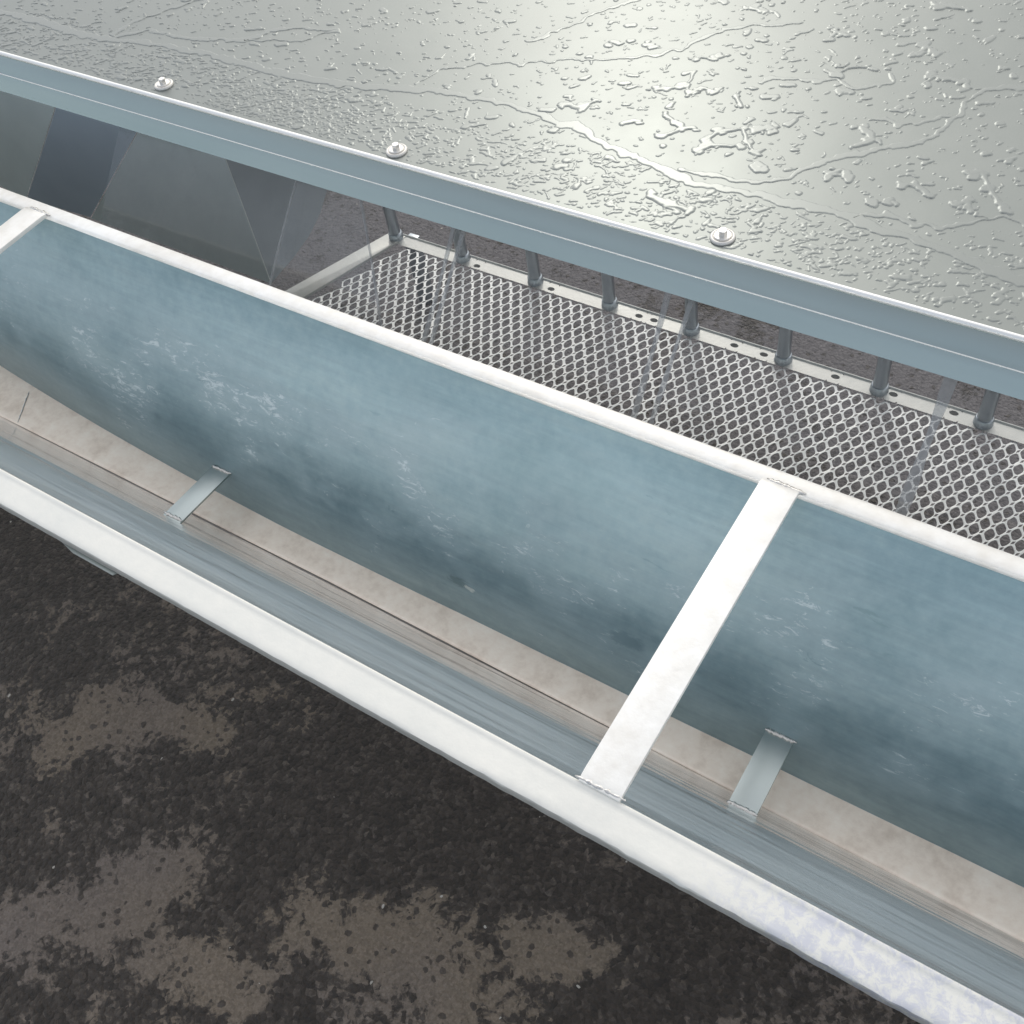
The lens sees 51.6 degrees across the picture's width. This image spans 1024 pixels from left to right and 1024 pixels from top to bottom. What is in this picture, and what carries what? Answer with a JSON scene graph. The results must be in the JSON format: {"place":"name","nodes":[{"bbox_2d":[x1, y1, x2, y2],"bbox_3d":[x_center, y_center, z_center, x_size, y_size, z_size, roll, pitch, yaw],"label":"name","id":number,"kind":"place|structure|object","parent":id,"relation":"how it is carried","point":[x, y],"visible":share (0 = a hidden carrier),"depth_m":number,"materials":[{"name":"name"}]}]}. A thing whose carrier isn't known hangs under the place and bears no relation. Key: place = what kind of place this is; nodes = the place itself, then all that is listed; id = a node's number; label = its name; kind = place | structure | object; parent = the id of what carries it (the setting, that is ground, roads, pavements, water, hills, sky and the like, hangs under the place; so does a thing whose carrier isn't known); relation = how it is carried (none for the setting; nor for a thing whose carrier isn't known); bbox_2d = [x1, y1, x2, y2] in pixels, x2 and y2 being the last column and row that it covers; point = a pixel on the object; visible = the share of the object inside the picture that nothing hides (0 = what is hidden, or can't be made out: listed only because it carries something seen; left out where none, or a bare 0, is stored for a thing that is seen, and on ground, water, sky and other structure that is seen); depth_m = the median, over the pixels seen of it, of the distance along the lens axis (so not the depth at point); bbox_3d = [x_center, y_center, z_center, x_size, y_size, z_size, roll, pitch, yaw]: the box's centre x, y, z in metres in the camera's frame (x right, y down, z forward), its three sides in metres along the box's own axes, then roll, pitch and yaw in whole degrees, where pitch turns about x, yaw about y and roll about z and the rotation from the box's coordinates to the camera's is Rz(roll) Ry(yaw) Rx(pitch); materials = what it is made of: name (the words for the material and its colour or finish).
{"place":"outdoors","nodes":[
{"label":"outdoors","id":0,"kind":"place"},
{"bbox_2d":[0,107,1023,1023],"bbox_3d":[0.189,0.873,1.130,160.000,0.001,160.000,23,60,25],"label":"ground","id":1,"kind":"structure","parent":0,"point":[202,823],"depth_m":1.55,"materials":[{"name":"black asphalt"}]},
{"bbox_2d":[0,188,1023,1023],"bbox_3d":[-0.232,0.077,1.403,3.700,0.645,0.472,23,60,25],"label":"feed trough","id":2,"kind":"object","parent":1,"relation":"on","point":[778,706],"visible":1,"depth_m":1.11,"materials":[{"name":"metal"}]},
{"bbox_2d":[0,0,1023,556],"bbox_3d":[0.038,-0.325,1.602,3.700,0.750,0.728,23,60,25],"label":"roofed feeder","id":3,"kind":"object","parent":1,"relation":"on","point":[234,190],"visible":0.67,"depth_m":1.30,"materials":[{"name":"metal"}]},
{"bbox_2d":[109,0,200,36],"bbox_3d":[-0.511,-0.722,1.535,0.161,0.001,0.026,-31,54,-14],"label":"water rivulet","id":4,"kind":"structure","parent":3,"relation":"on","point":[123,28],"depth_m":1.53,"materials":[{"name":"clear liquid"}]},
{"bbox_2d":[113,27,340,42],"bbox_3d":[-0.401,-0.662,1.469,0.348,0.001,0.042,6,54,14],"label":"water rivulet","id":5,"kind":"structure","parent":3,"relation":"on","point":[208,39],"depth_m":1.46,"materials":[{"name":"clear liquid"}]},
{"bbox_2d":[248,30,340,42],"bbox_3d":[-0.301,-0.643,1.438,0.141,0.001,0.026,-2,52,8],"label":"water rivulet","id":6,"kind":"structure","parent":3,"relation":"on","point":[302,40],"depth_m":1.44,"materials":[{"name":"clear liquid"}]},
{"bbox_2d":[0,0,1023,330],"bbox_3d":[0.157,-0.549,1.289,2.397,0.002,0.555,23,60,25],"label":"water droplets","id":7,"kind":"object","parent":3,"relation":"on","point":[848,176],"visible":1,"depth_m":1.21,"materials":[{"name":"clear liquid"}]},
{"bbox_2d":[0,9,1023,286],"bbox_3d":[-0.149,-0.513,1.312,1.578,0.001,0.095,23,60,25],"label":"water rivulet","id":8,"kind":"structure","parent":3,"relation":"on","point":[870,225],"depth_m":1.21,"materials":[{"name":"clear liquid"}]},
{"bbox_2d":[524,0,640,41],"bbox_3d":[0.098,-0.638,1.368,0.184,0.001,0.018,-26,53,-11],"label":"water rivulet","id":9,"kind":"structure","parent":3,"relation":"on","point":[546,35],"depth_m":1.36,"materials":[{"name":"clear liquid"}]},
{"bbox_2d":[414,22,803,84],"bbox_3d":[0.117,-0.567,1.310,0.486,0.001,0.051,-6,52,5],"label":"water rivulet","id":10,"kind":"structure","parent":3,"relation":"on","point":[689,44],"depth_m":1.30,"materials":[{"name":"clear liquid"}]},
{"bbox_2d":[758,73,895,89],"bbox_3d":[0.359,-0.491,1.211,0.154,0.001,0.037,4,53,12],"label":"water rivulet","id":11,"kind":"structure","parent":3,"relation":"on","point":[892,78],"depth_m":1.21,"materials":[{"name":"clear liquid"}]},
{"bbox_2d":[677,84,1023,184],"bbox_3d":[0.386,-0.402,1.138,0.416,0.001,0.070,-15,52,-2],"label":"water rivulet","id":12,"kind":"structure","parent":3,"relation":"on","point":[892,146],"depth_m":1.12,"materials":[{"name":"clear liquid"}]},
{"bbox_2d":[868,115,954,128],"bbox_3d":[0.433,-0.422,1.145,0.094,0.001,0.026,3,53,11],"label":"water rivulet","id":13,"kind":"structure","parent":3,"relation":"on","point":[897,125],"depth_m":1.14,"materials":[{"name":"clear liquid"}]},
{"bbox_2d":[859,210,1023,230],"bbox_3d":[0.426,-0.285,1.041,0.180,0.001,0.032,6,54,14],"label":"water rivulet","id":14,"kind":"structure","parent":3,"relation":"on","point":[893,216],"depth_m":1.04,"materials":[{"name":"clear liquid"}]}
]}

